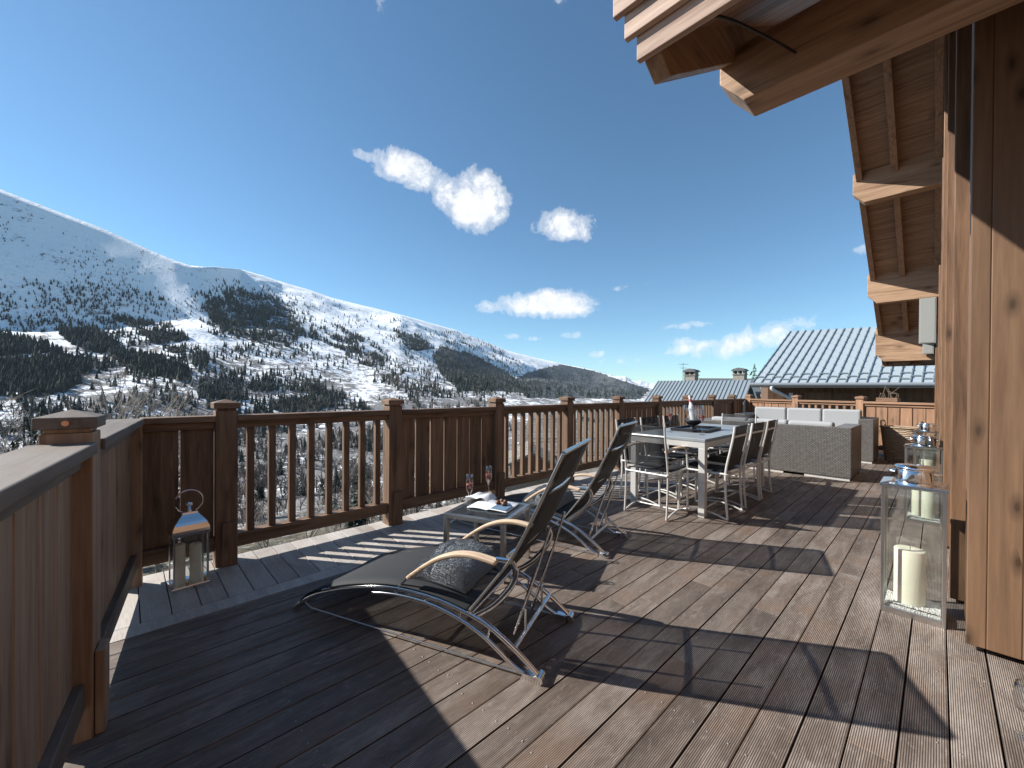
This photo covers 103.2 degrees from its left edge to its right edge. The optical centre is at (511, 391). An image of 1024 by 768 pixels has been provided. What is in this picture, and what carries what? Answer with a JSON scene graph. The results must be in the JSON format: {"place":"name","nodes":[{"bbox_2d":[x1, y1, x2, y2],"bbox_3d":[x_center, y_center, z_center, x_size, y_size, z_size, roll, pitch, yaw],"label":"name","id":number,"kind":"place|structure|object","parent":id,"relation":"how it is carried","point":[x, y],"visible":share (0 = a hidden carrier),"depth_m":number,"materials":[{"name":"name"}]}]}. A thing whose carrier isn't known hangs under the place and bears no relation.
{"place":"outdoors","nodes":[
{"label":"outdoors","id":0,"kind":"place"},
{"bbox_2d":[0,189,760,575],"bbox_3d":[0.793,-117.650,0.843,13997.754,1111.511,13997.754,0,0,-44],"label":"terrain","id":1,"kind":"structure","parent":0,"point":[42,243],"depth_m":1136.43,"materials":[{"name":"white snow"}]},
{"bbox_2d":[0,436,13,453],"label":"leafless tree","id":2,"kind":"object","parent":1,"relation":"on","point":[3,448],"visible":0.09,"depth_m":10.70,"materials":[{"name":"brown plant"}]},
{"bbox_2d":[0,400,26,453],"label":"leafless tree","id":3,"kind":"object","parent":1,"relation":"on","point":[12,432],"visible":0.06,"depth_m":13.70,"materials":[{"name":"brown plant"}]},
{"bbox_2d":[0,389,37,452],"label":"leafless tree","id":4,"kind":"object","parent":1,"relation":"on","point":[17,428],"visible":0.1,"depth_m":13.71,"materials":[{"name":"grey plant"}]},
{"bbox_2d":[7,403,38,451],"bbox_3d":[-47.734,11.069,39.229,8.935,19.987,7.625,0,0,-43],"label":"conifer","id":5,"kind":"object","parent":1,"relation":"on","point":[20,439],"visible":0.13,"depth_m":39.59,"materials":[{"name":"green plant"}]},
{"bbox_2d":[28,399,47,444],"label":"conifer","id":6,"kind":"object","parent":1,"relation":"on","point":[36,412],"visible":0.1,"depth_m":42.95,"materials":[{"name":"green plant"}]},
{"bbox_2d":[0,401,150,452],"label":"leafless tree","id":7,"kind":"object","parent":1,"relation":"on","point":[4,446],"visible":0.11,"depth_m":8.33,"materials":[{"name":"grey plant"}]},
{"bbox_2d":[43,361,179,419],"bbox_3d":[-33.789,6.608,33.660,9.050,18.586,14.107,0,0,-35],"label":"leafless tree","id":8,"kind":"object","parent":1,"relation":"on","point":[122,412],"visible":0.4,"depth_m":35.66,"materials":[{"name":"grey plant"}]},
{"bbox_2d":[37,382,189,471],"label":"leafless tree","id":9,"kind":"object","parent":1,"relation":"on","point":[148,408],"visible":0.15,"depth_m":53.37,"materials":[{"name":"grey plant"}]},
{"bbox_2d":[154,431,179,572],"bbox_3d":[-26.650,8.147,31.245,5.728,11.764,8.929,0,0,0],"label":"leafless tree","id":10,"kind":"object","parent":1,"relation":"on","point":[178,493],"visible":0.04,"depth_m":31.75,"materials":[{"name":"brown plant"}]},
{"bbox_2d":[96,375,245,476],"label":"leafless tree","id":11,"kind":"object","parent":1,"relation":"on","point":[177,411],"visible":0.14,"depth_m":41.32,"materials":[{"name":"grey plant"}]},
{"bbox_2d":[178,403,195,513],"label":"conifer","id":12,"kind":"object","parent":1,"relation":"on","point":[191,409],"visible":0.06,"depth_m":146.05,"materials":[{"name":"green plant"}]},
{"bbox_2d":[238,488,280,548],"bbox_3d":[-13.900,7.418,21.826,2.570,4.502,2.354,0,0,-29],"label":"leafless tree","id":13,"kind":"object","parent":1,"relation":"on","point":[244,516],"visible":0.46,"depth_m":22.27,"materials":[{"name":"grey plant"}]},
{"bbox_2d":[254,477,264,500],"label":"conifer","id":14,"kind":"object","parent":1,"relation":"on","point":[257,496],"visible":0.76,"depth_m":219.84,"materials":[{"name":"green plant"}]},
{"bbox_2d":[145,519,376,576],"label":"undergrowth","id":15,"kind":"object","parent":1,"relation":"on","point":[211,553],"depth_m":14.99,"materials":[{"name":"brown"}]},
{"bbox_2d":[0,249,528,525],"bbox_3d":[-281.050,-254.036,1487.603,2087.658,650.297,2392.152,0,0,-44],"label":"bare woodland","id":16,"kind":"object","parent":1,"relation":"on","point":[263,469],"visible":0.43,"depth_m":554.23,"materials":[{"name":"brown plant"}]},
{"bbox_2d":[277,455,285,474],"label":"conifer","id":17,"kind":"object","parent":1,"relation":"on","point":[279,468],"visible":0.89,"depth_m":370.03,"materials":[{"name":"green plant"}]},
{"bbox_2d":[296,452,300,467],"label":"conifer","id":18,"kind":"object","parent":1,"relation":"on","point":[298,461],"visible":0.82,"depth_m":407.57,"materials":[{"name":"green plant"}]},
{"bbox_2d":[299,477,302,494],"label":"conifer","id":19,"kind":"object","parent":1,"relation":"on","point":[301,487],"visible":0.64,"depth_m":239.46,"materials":[{"name":"green plant"}]},
{"bbox_2d":[297,488,334,538],"bbox_3d":[-10.378,7.031,21.826,1.633,3.592,2.322,1,0,35],"label":"leafless tree","id":20,"kind":"object","parent":1,"relation":"on","point":[313,531],"visible":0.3,"depth_m":21.51,"materials":[{"name":"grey plant"}]},
{"bbox_2d":[317,471,324,491],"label":"conifer","id":21,"kind":"object","parent":1,"relation":"on","point":[321,485],"visible":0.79,"depth_m":261.45,"materials":[{"name":"green plant"}]},
{"bbox_2d":[320,489,324,504],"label":"conifer","id":22,"kind":"object","parent":1,"relation":"on","point":[323,498],"visible":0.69,"depth_m":182.96,"materials":[{"name":"green plant"}]},
{"bbox_2d":[0,216,645,461],"bbox_3d":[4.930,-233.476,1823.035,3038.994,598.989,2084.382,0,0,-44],"label":"conifer forest","id":23,"kind":"object","parent":1,"relation":"on","point":[56,369],"visible":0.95,"depth_m":862.19,"materials":[{"name":"green plant"}]},
{"bbox_2d":[323,506,346,532],"bbox_3d":[-8.705,6.847,20.017,1.430,2.936,2.228,0,0,-31],"label":"leafless tree","id":24,"kind":"object","parent":1,"relation":"on","point":[336,527],"visible":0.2,"depth_m":19.92,"materials":[{"name":"grey plant"}]},
{"bbox_2d":[332,492,337,510],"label":"conifer","id":25,"kind":"object","parent":1,"relation":"on","point":[334,498],"visible":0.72,"depth_m":149.30,"materials":[{"name":"green plant"}]},
{"bbox_2d":[333,468,338,490],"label":"conifer","id":26,"kind":"object","parent":1,"relation":"on","point":[335,474],"visible":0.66,"depth_m":244.80,"materials":[{"name":"green plant"}]},
{"bbox_2d":[334,469,339,486],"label":"conifer","id":27,"kind":"object","parent":1,"relation":"on","point":[336,478],"visible":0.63,"depth_m":245.09,"materials":[{"name":"green plant"}]},
{"bbox_2d":[333,498,351,508],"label":"bare tree","id":28,"kind":"object","parent":1,"relation":"on","point":[340,502],"visible":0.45,"depth_m":78.81,"materials":[{"name":"grey plant"}]},
{"bbox_2d":[344,500,355,528],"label":"conifer","id":29,"kind":"object","parent":1,"relation":"on","point":[351,524],"visible":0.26,"depth_m":27.80,"materials":[{"name":"green plant"}]},
{"bbox_2d":[351,467,357,489],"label":"conifer","id":30,"kind":"object","parent":1,"relation":"on","point":[355,471],"visible":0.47,"depth_m":253.87,"materials":[{"name":"green plant"}]},
{"bbox_2d":[350,475,369,526],"bbox_3d":[-12.089,9.110,31.803,2.740,6.686,2.944,1,0,21],"label":"conifer","id":31,"kind":"object","parent":1,"relation":"on","point":[360,522],"visible":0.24,"depth_m":31.64,"materials":[{"name":"green plant"}]},
{"bbox_2d":[353,472,380,522],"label":"bare tree","id":32,"kind":"object","parent":1,"relation":"on","point":[371,488],"visible":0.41,"depth_m":73.49,"materials":[{"name":"grey plant"}]},
{"bbox_2d":[357,475,382,523],"bbox_3d":[-9.917,8.305,28.865,2.464,5.059,3.840,0,0,1],"label":"leafless tree","id":33,"kind":"object","parent":1,"relation":"on","point":[372,518],"visible":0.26,"depth_m":28.68,"materials":[{"name":"grey plant"}]},
{"bbox_2d":[507,409,627,491],"bbox_3d":[5.771,5.065,24.210,13.379,8.020,9.384,0,0,-6],"label":"chalet","id":34,"kind":"object","parent":1,"relation":"on","point":[525,485],"visible":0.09,"depth_m":21.30,"materials":[{"name":"stone"}]},
{"bbox_2d":[645,363,756,447],"bbox_3d":[11.391,2.099,23.609,4.930,8.050,10.964,1,0,40],"label":"chalet","id":35,"kind":"object","parent":1,"relation":"on","point":[696,389],"visible":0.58,"depth_m":21.90,"materials":[{"name":"grey metal"}]},
{"bbox_2d":[699,378,760,398],"bbox_3d":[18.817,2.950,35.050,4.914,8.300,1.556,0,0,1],"label":"chalet","id":36,"kind":"object","parent":1,"relation":"on","point":[757,391],"visible":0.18,"depth_m":35.56,"materials":[{"name":"grey stone"}]},
{"bbox_2d":[749,364,760,398],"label":"conifer","id":37,"kind":"object","parent":1,"relation":"on","point":[753,375],"visible":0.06,"depth_m":39.93,"materials":[{"name":"green plant"}]},
{"bbox_2d":[749,326,934,455],"bbox_3d":[12.480,1.688,12.442,9.150,8.028,4.333,1,0,28],"label":"chalet","id":38,"kind":"object","parent":1,"relation":"on","point":[844,364],"visible":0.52,"depth_m":12.59,"materials":[{"name":"metal"}]},
{"bbox_2d":[0,0,876,383],"label":"sky","id":39,"kind":"structure","parent":0,"point":[510,175],"materials":[{"name":"blue"}]},
{"bbox_2d":[138,452,1005,767],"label":"deck base","id":40,"kind":"object","parent":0,"point":[868,660],"depth_m":1.69,"materials":[{"name":"grey"}]},
{"bbox_2d":[110,456,695,643],"bbox_3d":[1.909,1.186,6.059,11.392,0.025,0.809,0,0,-44],"label":"deck border","id":41,"kind":"object","parent":40,"relation":"on","point":[259,573],"visible":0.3,"depth_m":2.73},
{"bbox_2d":[167,489,209,593],"bbox_3d":[-1.968,0.881,2.470,0.162,0.579,0.184,1,0,42],"label":"ring lantern","id":42,"kind":"object","parent":41,"relation":"on","point":[189,521],"visible":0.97,"depth_m":2.44,"materials":[{"name":"silver metal"}]},
{"bbox_2d":[175,540,185,584],"bbox_3d":[-2.003,1.021,2.441,0.060,0.258,0.060,0,0,-44],"label":"pillar candle","id":43,"kind":"object","parent":42,"relation":"on","point":[180,563],"visible":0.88,"depth_m":2.42,"materials":[{"name":"beige wax"}]},
{"bbox_2d":[189,542,201,580],"bbox_3d":[-1.947,1.028,2.495,0.060,0.243,0.060,0,0,-44],"label":"pillar candle","id":44,"kind":"object","parent":42,"relation":"on","point":[195,561],"visible":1,"depth_m":2.47,"materials":[{"name":"beige wax"}]},
{"bbox_2d":[140,394,744,567],"bbox_3d":[1.733,0.621,6.283,11.052,1.142,0.165,0,0,-44],"label":"deck fence","id":45,"kind":"object","parent":41,"relation":"on","point":[459,443],"visible":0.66,"depth_m":3.43,"materials":[{"name":"brown wood"}]},
{"bbox_2d":[63,455,1023,767],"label":"deck","id":46,"kind":"structure","parent":40,"relation":"on","point":[205,691],"depth_m":1.76,"materials":[{"name":"brown wood"}]},
{"bbox_2d":[0,409,143,767],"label":"deck fence","id":47,"kind":"object","parent":46,"relation":"on","point":[71,523],"visible":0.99,"depth_m":1.26,"materials":[{"name":"brown wood"}]},
{"bbox_2d":[293,438,590,685],"bbox_3d":[-0.396,0.708,2.141,1.521,0.958,0.534,1,0,23],"label":"sun lounger","id":48,"kind":"object","parent":46,"relation":"on","point":[392,570],"visible":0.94,"depth_m":1.91,"materials":[{"name":"black fabric"}]},
{"bbox_2d":[412,538,498,593],"bbox_3d":[-0.286,0.864,2.107,0.328,0.139,0.392,1,0,23],"label":"cushion","id":49,"kind":"object","parent":48,"relation":"on","point":[464,575],"visible":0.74,"depth_m":1.97,"materials":[{"name":"grey fabric"}]},
{"bbox_2d":[443,498,530,583],"bbox_3d":[-0.161,0.990,2.790,0.445,0.381,0.445,1,0,24],"label":"side table","id":50,"kind":"object","parent":46,"relation":"on","point":[477,516],"visible":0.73,"depth_m":2.67,"materials":[{"name":"silver metal"}]},
{"bbox_2d":[466,474,472,512],"bbox_3d":[-0.280,0.670,2.664,0.062,0.258,0.062,0,0,-44],"label":"champagne flute","id":51,"kind":"object","parent":50,"relation":"on","point":[469,486],"visible":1,"depth_m":2.65,"materials":[{"name":"clear glass"}]},
{"bbox_2d":[464,492,496,501],"bbox_3d":[-0.235,0.778,3.011,0.204,0.037,0.150,1,0,23],"label":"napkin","id":52,"kind":"object","parent":50,"relation":"on","point":[486,497],"visible":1,"depth_m":2.99,"materials":[{"name":"white fabric"}]},
{"bbox_2d":[485,466,491,483],"bbox_3d":[-0.171,0.669,2.967,0.062,0.258,0.062,0,0,-44],"label":"champagne flute","id":53,"kind":"object","parent":50,"relation":"on","point":[488,476],"visible":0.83,"depth_m":2.95,"materials":[{"name":"clear glass"}]},
{"bbox_2d":[467,499,518,512],"bbox_3d":[-0.128,0.792,2.841,0.301,0.012,0.230,1,0,23],"label":"magazine","id":54,"kind":"object","parent":50,"relation":"on","point":[483,504],"visible":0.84,"depth_m":2.81,"materials":[{"name":"white paper"}]},
{"bbox_2d":[495,499,507,505],"bbox_3d":[-0.063,0.766,2.839,0.083,0.042,0.095,0,0,-44],"label":"chocolate pile","id":55,"kind":"object","parent":54,"relation":"on","point":[502,502],"visible":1,"depth_m":2.82,"materials":[{"name":"brown food"}]},
{"bbox_2d":[451,421,637,558],"bbox_3d":[0.232,0.704,3.447,1.521,0.958,0.534,1,0,30],"label":"sun lounger","id":56,"kind":"object","parent":46,"relation":"on","point":[575,509],"visible":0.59,"depth_m":3.12,"materials":[{"name":"black fabric"}]},
{"bbox_2d":[522,484,574,509],"bbox_3d":[0.311,0.858,3.407,0.325,0.133,0.392,1,0,30],"label":"pillow","id":57,"kind":"object","parent":56,"relation":"on","point":[568,497],"visible":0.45,"depth_m":3.33,"materials":[{"name":"grey fabric"}]},
{"bbox_2d":[237,479,1003,767],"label":"deck screws","id":58,"kind":"object","parent":46,"relation":"on","point":[531,752],"visible":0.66,"depth_m":1.80,"materials":[{"name":"silver metal"}]},
{"bbox_2d":[615,417,677,505],"bbox_3d":[1.493,0.742,4.506,0.533,0.875,0.453,1,1,44],"label":"dining chair","id":59,"kind":"object","parent":46,"relation":"on","point":[624,421],"visible":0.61,"depth_m":4.48,"materials":[{"name":"silver metal"}]},
{"bbox_2d":[621,423,688,520],"bbox_3d":[1.417,0.745,4.013,0.533,0.875,0.474,0,0,-44],"label":"dining armchair","id":60,"kind":"object","parent":46,"relation":"on","point":[632,452],"visible":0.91,"depth_m":3.93,"materials":[{"name":"silver metal"}]},
{"bbox_2d":[640,416,697,497],"bbox_3d":[1.877,0.743,4.842,0.453,0.875,0.533,0,0,-43],"label":"dining chair","id":61,"kind":"object","parent":46,"relation":"on","point":[651,421],"visible":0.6,"depth_m":4.86,"materials":[{"name":"black fabric"}]},
{"bbox_2d":[663,414,717,485],"bbox_3d":[2.284,0.743,5.202,0.453,0.875,0.533,0,0,-44],"label":"dining chair","id":62,"kind":"object","parent":46,"relation":"on","point":[674,421],"visible":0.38,"depth_m":5.25,"materials":[{"name":"silver metal"}]},
{"bbox_2d":[630,423,763,517],"bbox_3d":[2.230,0.811,4.737,1.910,0.742,0.780,0,0,-44],"label":"dining table","id":63,"kind":"object","parent":46,"relation":"on","point":[702,443],"visible":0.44,"depth_m":4.04,"materials":[{"name":"silver metal"}]},
{"bbox_2d":[671,425,720,432],"bbox_3d":[2.128,0.423,4.684,0.380,0.034,0.560,1,0,42],"label":"serving tray","id":64,"kind":"object","parent":63,"relation":"on","point":[699,429],"visible":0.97,"depth_m":4.59,"materials":[{"name":"black"}]},
{"bbox_2d":[684,405,702,428],"bbox_3d":[2.135,0.292,4.779,0.204,0.270,0.204,0,0,-44],"label":"ice bucket","id":65,"kind":"object","parent":64,"relation":"on","point":[692,423],"visible":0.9,"depth_m":4.73,"materials":[{"name":"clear glass"}]},
{"bbox_2d":[688,395,696,419],"bbox_3d":[2.127,0.190,4.776,0.078,0.307,0.087,0,0,-44],"label":"bottle","id":66,"kind":"object","parent":65,"relation":"in","point":[692,413],"visible":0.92,"depth_m":4.75,"materials":[{"name":"white glass"}]},
{"bbox_2d":[699,410,704,434],"bbox_3d":[1.964,0.313,4.189,0.062,0.258,0.062,0,0,-44],"label":"champagne flute","id":67,"kind":"object","parent":63,"relation":"on","point":[702,417],"visible":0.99,"depth_m":4.18,"materials":[{"name":"clear glass"}]},
{"bbox_2d":[677,424,749,519],"bbox_3d":[2.005,0.749,4.033,0.453,0.875,0.533,0,1,-45],"label":"dining chair","id":68,"kind":"object","parent":46,"relation":"on","point":[739,440],"visible":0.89,"depth_m":3.95,"materials":[{"name":"silver metal"}]},
{"bbox_2d":[707,413,756,483],"bbox_3d":[3.000,0.746,5.524,0.533,0.875,0.474,0,0,-44],"label":"dining armchair","id":69,"kind":"object","parent":46,"relation":"on","point":[725,420],"visible":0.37,"depth_m":5.56,"materials":[{"name":"black fabric"}]},
{"bbox_2d":[707,421,766,507],"bbox_3d":[2.405,0.749,4.419,0.453,0.875,0.533,0,0,-43],"label":"dining chair","id":70,"kind":"object","parent":46,"relation":"on","point":[755,440],"visible":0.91,"depth_m":4.32,"materials":[{"name":"silver metal"}]},
{"bbox_2d":[717,419,777,499],"bbox_3d":[2.761,0.749,4.763,0.533,0.875,0.453,1,1,44],"label":"dining chair","id":71,"kind":"object","parent":46,"relation":"on","point":[769,436],"visible":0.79,"depth_m":4.69,"materials":[{"name":"silver metal"}]},
{"bbox_2d":[695,416,861,481],"bbox_3d":[4.167,0.801,6.473,1.000,0.770,2.052,0,0,-44],"label":"wicker sofa","id":72,"kind":"object","parent":46,"relation":"on","point":[823,449],"visible":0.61,"depth_m":5.73,"materials":[{"name":"grey wicker"}]},
{"bbox_2d":[735,407,878,463],"bbox_3d":[5.562,0.751,7.777,0.820,0.872,2.125,0,0,-44],"label":"wicker sofa","id":73,"kind":"object","parent":46,"relation":"on","point":[870,439],"visible":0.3,"depth_m":7.46,"materials":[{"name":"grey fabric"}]},
{"bbox_2d":[613,0,1023,660],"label":"chalet","id":74,"kind":"object","parent":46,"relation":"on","point":[933,90],"visible":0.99,"depth_m":1.89,"materials":[{"name":"brown wood"}]},
{"bbox_2d":[745,394,934,455],"bbox_3d":[6.592,0.638,8.441,0.149,1.142,3.649,0,0,-24],"label":"deck fence","id":75,"kind":"object","parent":46,"relation":"on","point":[910,414],"visible":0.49,"depth_m":7.64,"materials":[{"name":"brown wood"}]},
{"bbox_2d":[876,386,900,401],"bbox_3d":[7.009,0.035,7.538,0.120,0.300,0.346,0,0,-24],"label":"planter","id":76,"kind":"object","parent":75,"relation":"on","point":[888,399],"visible":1,"depth_m":7.51,"materials":[{"name":"brown wood"}]},
{"bbox_2d":[879,419,923,462],"bbox_3d":[6.758,0.841,7.042,0.416,0.707,0.548,0,0,-25],"label":"wicker basket","id":77,"kind":"object","parent":46,"relation":"on","point":[895,439],"visible":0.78,"depth_m":6.96,"materials":[{"name":"beige wicker"}]},
{"bbox_2d":[880,463,949,628],"bbox_3d":[2.190,0.800,2.213,0.227,0.801,0.262,0,0,-44],"label":"box lantern","id":78,"kind":"object","parent":46,"relation":"on","point":[918,477],"visible":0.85,"depth_m":2.16,"materials":[{"name":"silver metal"}]},
{"bbox_2d":[893,545,926,607],"bbox_3d":[2.182,0.994,2.226,0.128,0.313,0.128,0,0,-44],"label":"pillar candle","id":79,"kind":"object","parent":78,"relation":"on","point":[909,581],"visible":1,"depth_m":2.18,"materials":[{"name":"beige wax"}]},
{"bbox_2d":[904,435,942,526],"bbox_3d":[3.811,0.800,3.752,0.227,0.801,0.262,0,0,-44],"label":"box lantern","id":80,"kind":"object","parent":46,"relation":"on","point":[924,441],"visible":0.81,"depth_m":3.70,"materials":[{"name":"clear glass"}]},
{"bbox_2d":[911,490,920,515],"bbox_3d":[3.802,0.959,3.794,0.090,0.383,0.090,0,0,-44],"label":"pillar candle","id":81,"kind":"object","parent":80,"relation":"on","point":[916,503],"visible":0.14,"depth_m":3.77,"materials":[{"name":"beige wax"}]},
{"bbox_2d":[921,491,934,518],"bbox_3d":[3.810,0.990,3.713,0.090,0.323,0.090,0,0,-44],"label":"pillar candle","id":82,"kind":"object","parent":80,"relation":"in","point":[928,505],"visible":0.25,"depth_m":3.68,"materials":[{"name":"beige wax"}]},
{"bbox_2d":[913,423,938,481],"bbox_3d":[5.338,0.801,5.208,0.227,0.801,0.262,0,0,-44],"label":"box lantern","id":83,"kind":"object","parent":46,"relation":"on","point":[927,427],"visible":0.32,"depth_m":5.17,"materials":[{"name":"silver metal"}]},
{"bbox_2d":[921,459,932,466],"bbox_3d":[5.328,1.000,5.208,0.100,0.303,0.100,0,0,-44],"label":"pillar candle","id":84,"kind":"object","parent":83,"relation":"on","point":[926,462],"visible":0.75,"depth_m":5.17,"materials":[{"name":"beige wax"}]},
{"bbox_2d":[608,374,655,388],"bbox_3d":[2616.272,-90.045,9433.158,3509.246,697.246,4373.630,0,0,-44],"label":"distant mountains","id":85,"kind":"structure","parent":0,"point":[647,384],"depth_m":9470.07,"materials":[{"name":"white snow"}]},
{"bbox_2d":[1012,678,1023,734],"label":"wine glass","id":86,"kind":"object","parent":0,"point":[1016,683],"visible":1,"depth_m":1.42,"materials":[{"name":"clear glass"}]}
]}

